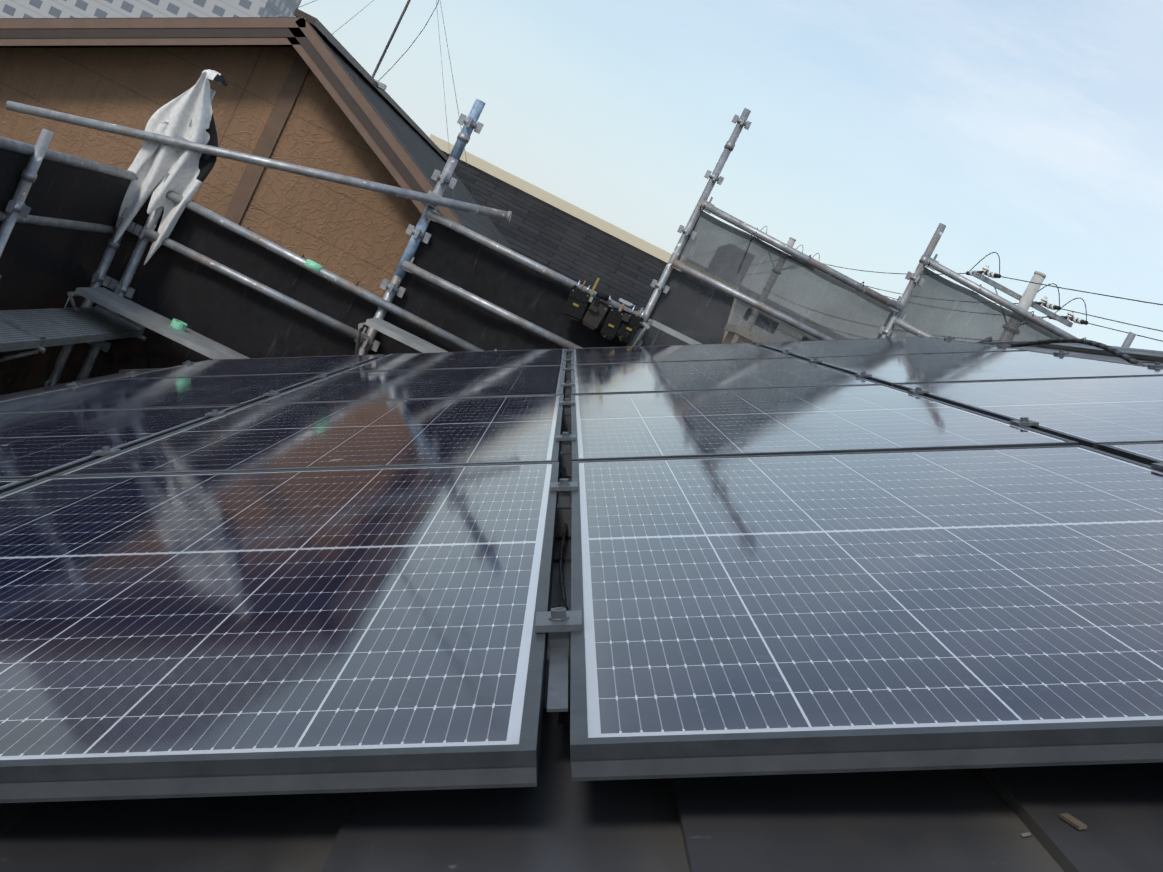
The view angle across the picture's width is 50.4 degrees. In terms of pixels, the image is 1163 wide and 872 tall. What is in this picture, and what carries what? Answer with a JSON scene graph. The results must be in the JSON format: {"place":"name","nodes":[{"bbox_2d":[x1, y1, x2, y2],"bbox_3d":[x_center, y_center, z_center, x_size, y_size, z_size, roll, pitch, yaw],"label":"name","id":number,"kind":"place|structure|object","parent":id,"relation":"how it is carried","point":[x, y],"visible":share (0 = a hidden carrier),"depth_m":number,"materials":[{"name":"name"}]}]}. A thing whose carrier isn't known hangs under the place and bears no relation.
{"place":"outdoors","nodes":[
{"label":"outdoors","id":0,"kind":"place"},
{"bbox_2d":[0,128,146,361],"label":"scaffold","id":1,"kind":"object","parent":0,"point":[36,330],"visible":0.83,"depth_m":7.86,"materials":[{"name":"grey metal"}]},
{"bbox_2d":[0,8,513,297],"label":"brown house","id":2,"kind":"structure","parent":0,"point":[302,89],"depth_m":11.18,"materials":[{"name":"paint"}]},
{"bbox_2d":[276,0,475,216],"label":"overhead wires","id":3,"kind":"object","parent":2,"relation":"on","point":[380,85],"visible":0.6,"depth_m":14.13,"materials":[{"name":"metal"}]},
{"bbox_2d":[429,134,671,313],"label":"roof","id":4,"kind":"structure","parent":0,"point":[559,235],"depth_m":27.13,"materials":[{"name":"tile"}]},
{"bbox_2d":[0,340,1162,871],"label":"roof","id":5,"kind":"structure","parent":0,"point":[1066,818],"depth_m":1.09,"materials":[{"name":"metal"}]},
{"bbox_2d":[298,0,1162,350],"label":"sky","id":6,"kind":"structure","parent":0,"point":[1031,131],"materials":[{"name":"blue"}]},
{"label":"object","id":7,"kind":"object","parent":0,"visible":0},
{"bbox_2d":[0,479,32,493],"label":"solar panel","id":8,"kind":"object","parent":7,"relation":"on","point":[7,484],"visible":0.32,"depth_m":2.68,"materials":[{"name":"glass"}]},
{"bbox_2d":[0,405,241,481],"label":"solar panel","id":9,"kind":"object","parent":7,"relation":"on","point":[36,445],"visible":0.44,"depth_m":3.68,"materials":[{"name":"blue glass"}]},
{"bbox_2d":[109,354,384,379],"bbox_3d":[-1.814,-0.389,7.065,1.016,0.561,1.722,26,6,-3],"label":"solar panel","id":10,"kind":"object","parent":7,"relation":"on","point":[261,366],"visible":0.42,"depth_m":6.93,"materials":[{"name":"blue glass"}]},
{"bbox_2d":[0,462,558,802],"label":"solar panel","id":11,"kind":"object","parent":7,"relation":"on","point":[265,632],"visible":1,"depth_m":1.42,"materials":[{"name":"blue glass"}]},
{"bbox_2d":[251,365,565,403],"bbox_3d":[-0.640,-0.220,5.341,1.016,0.561,1.722,26,6,-3],"label":"solar panel","id":12,"kind":"object","parent":7,"relation":"on","point":[446,383],"visible":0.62,"depth_m":5.15,"materials":[{"name":"blue glass"}]},
{"bbox_2d":[66,336,1162,728],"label":"mounting clamps","id":13,"kind":"object","parent":7,"relation":"on","point":[560,622],"visible":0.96,"depth_m":2.24,"materials":[{"name":"metal"}]},
{"bbox_2d":[0,372,333,412],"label":"solar panel","id":14,"kind":"object","parent":13,"relation":"on","point":[234,390],"visible":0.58,"depth_m":5.18,"materials":[{"name":"blue glass"}]},
{"bbox_2d":[49,395,563,476],"bbox_3d":[-0.625,-0.014,3.611,1.016,0.561,1.722,26,6,-3],"label":"solar panel","id":15,"kind":"object","parent":13,"relation":"on","point":[389,433],"visible":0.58,"depth_m":3.32,"materials":[{"name":"blue glass"}]},
{"bbox_2d":[341,349,566,371],"bbox_3d":[-0.653,-0.426,7.071,1.016,0.561,1.722,26,6,-3],"label":"solar panel","id":16,"kind":"object","parent":13,"relation":"on","point":[470,359],"visible":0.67,"depth_m":6.92,"materials":[{"name":"blue glass"}]},
{"bbox_2d":[571,343,796,364],"bbox_3d":[0.510,-0.463,7.076,1.016,0.561,1.722,26,6,-3],"label":"solar panel","id":17,"kind":"object","parent":13,"relation":"on","point":[672,353],"visible":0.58,"depth_m":6.93,"materials":[{"name":"blue glass"}]},
{"bbox_2d":[571,358,881,394],"bbox_3d":[0.523,-0.258,5.347,1.016,0.561,1.722,26,6,-3],"label":"solar panel","id":18,"kind":"object","parent":13,"relation":"on","point":[685,375],"visible":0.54,"depth_m":5.14,"materials":[{"name":"blue glass"}]},
{"bbox_2d":[571,384,1078,460],"bbox_3d":[0.538,-0.051,3.618,1.016,0.561,1.722,26,6,-3],"label":"solar panel","id":19,"kind":"object","parent":13,"relation":"on","point":[762,421],"visible":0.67,"depth_m":3.31,"materials":[{"name":"blue glass"}]},
{"bbox_2d":[570,445,1162,780],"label":"solar panel","id":20,"kind":"object","parent":13,"relation":"on","point":[752,615],"visible":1,"depth_m":1.42,"materials":[{"name":"blue glass"}]},
{"bbox_2d":[753,337,1026,359],"bbox_3d":[1.677,-0.501,7.080,1.016,0.561,1.722,26,6,-3],"label":"solar panel","id":21,"kind":"object","parent":13,"relation":"on","point":[866,347],"visible":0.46,"depth_m":6.93,"materials":[{"name":"blue glass"}]},
{"bbox_2d":[1097,442,1162,465],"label":"solar panel","id":22,"kind":"object","parent":13,"relation":"on","point":[1148,453],"visible":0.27,"depth_m":2.64,"materials":[{"name":"blue glass"}]},
{"bbox_2d":[804,350,1162,386],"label":"solar panel","id":23,"kind":"object","parent":7,"relation":"on","point":[890,370],"visible":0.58,"depth_m":5.16,"materials":[{"name":"blue glass"}]},
{"bbox_2d":[894,375,1162,448],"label":"solar panel","id":24,"kind":"object","parent":7,"relation":"on","point":[1093,412],"visible":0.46,"depth_m":3.65,"materials":[{"name":"blue glass"}]},
{"bbox_2d":[977,337,1146,365],"bbox_3d":[2.576,-0.403,7.073,0.296,0.420,3.744,27,6,4],"label":"black conduit","id":25,"kind":"object","parent":7,"relation":"on","point":[1122,355],"visible":0.71,"depth_m":6.74,"materials":[{"name":"black plastic"}]},
{"label":"ground","id":26,"kind":"structure","parent":0,"visible":0},
{"bbox_2d":[0,0,301,17],"bbox_3d":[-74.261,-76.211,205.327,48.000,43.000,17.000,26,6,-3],"label":"roof","id":27,"kind":"structure","parent":26,"relation":"on","point":[122,8],"depth_m":197.74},
{"bbox_2d":[6,89,1135,386],"bbox_3d":[-1.428,1.410,9.287,8.308,9.200,0.811,26,6,-3],"label":"scaffolding","id":28,"kind":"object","parent":26,"relation":"on","point":[110,301],"depth_m":9.20,"materials":[{"name":"silver metal"}]},
{"bbox_2d":[0,148,131,394],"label":"netting","id":29,"kind":"object","parent":28,"relation":"attached to","point":[45,267],"visible":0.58,"depth_m":8.40,"materials":[{"name":"black fabric"}]},
{"bbox_2d":[114,69,227,264],"bbox_3d":[-3.021,-1.999,9.098,0.581,1.515,0.194,26,6,-3],"label":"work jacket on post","id":30,"kind":"object","parent":28,"relation":"attached to","point":[153,164],"visible":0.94,"depth_m":9.09,"materials":[{"name":"fabric"}]},
{"bbox_2d":[64,259,322,330],"bbox_3d":[-2.816,-1.033,8.971,1.527,1.154,0.258,24,6,-19],"label":"green tape","id":31,"kind":"object","parent":28,"relation":"attached to","point":[182,326],"visible":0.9,"depth_m":8.94,"materials":[{"name":"green plastic"}]},
{"bbox_2d":[58,177,378,383],"bbox_3d":[-3.159,0.091,9.446,2.050,3.588,0.192,26,6,-3],"label":"netting","id":32,"kind":"object","parent":28,"relation":"attached to","point":[213,305],"visible":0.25,"depth_m":9.35,"materials":[{"name":"black fabric"}]},
{"bbox_2d":[367,219,628,354],"bbox_3d":[-1.273,0.613,9.521,1.800,4.308,0.187,26,6,-3],"label":"netting","id":33,"kind":"object","parent":28,"relation":"attached to","point":[490,275],"visible":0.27,"depth_m":9.37,"materials":[{"name":"black fabric"}]},
{"bbox_2d":[563,278,645,342],"bbox_3d":[0.184,-0.938,9.213,0.626,0.375,0.190,26,6,-3],"label":"tool belt on rail","id":34,"kind":"object","parent":28,"relation":"attached to","point":[578,301],"visible":1,"depth_m":9.16,"materials":[{"name":"black fabric"}]},
{"bbox_2d":[641,205,893,345],"bbox_3d":[0.727,0.509,9.531,1.700,4.258,0.202,26,6,-3],"label":"netting","id":35,"kind":"object","parent":28,"relation":"attached to","point":[702,312],"visible":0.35,"depth_m":9.36,"materials":[{"name":"grey fabric"}]},
{"bbox_2d":[889,262,1085,341],"bbox_3d":[2.325,1.084,9.613,1.680,4.628,0.202,26,6,-3],"label":"netting","id":36,"kind":"object","parent":28,"relation":"attached to","point":[937,306],"visible":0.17,"depth_m":9.40,"materials":[{"name":"grey fabric"}]},
{"bbox_2d":[756,226,819,257],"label":"insulators","id":37,"kind":"object","parent":26,"relation":"on","point":[791,241],"visible":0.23,"depth_m":35.56,"materials":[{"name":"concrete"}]},
{"bbox_2d":[823,263,1162,341],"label":"overhead wires","id":38,"kind":"object","parent":37,"relation":"attached to","point":[1059,308],"visible":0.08,"depth_m":18.89,"materials":[{"name":"black rubber"}]},
{"bbox_2d":[966,252,1087,326],"bbox_3d":[5.271,2.210,21.564,2.000,11.170,1.251,25,6,-10],"label":"utility pole","id":39,"kind":"object","parent":26,"relation":"on","point":[1026,299],"visible":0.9,"depth_m":20.88,"materials":[{"name":"concrete"}]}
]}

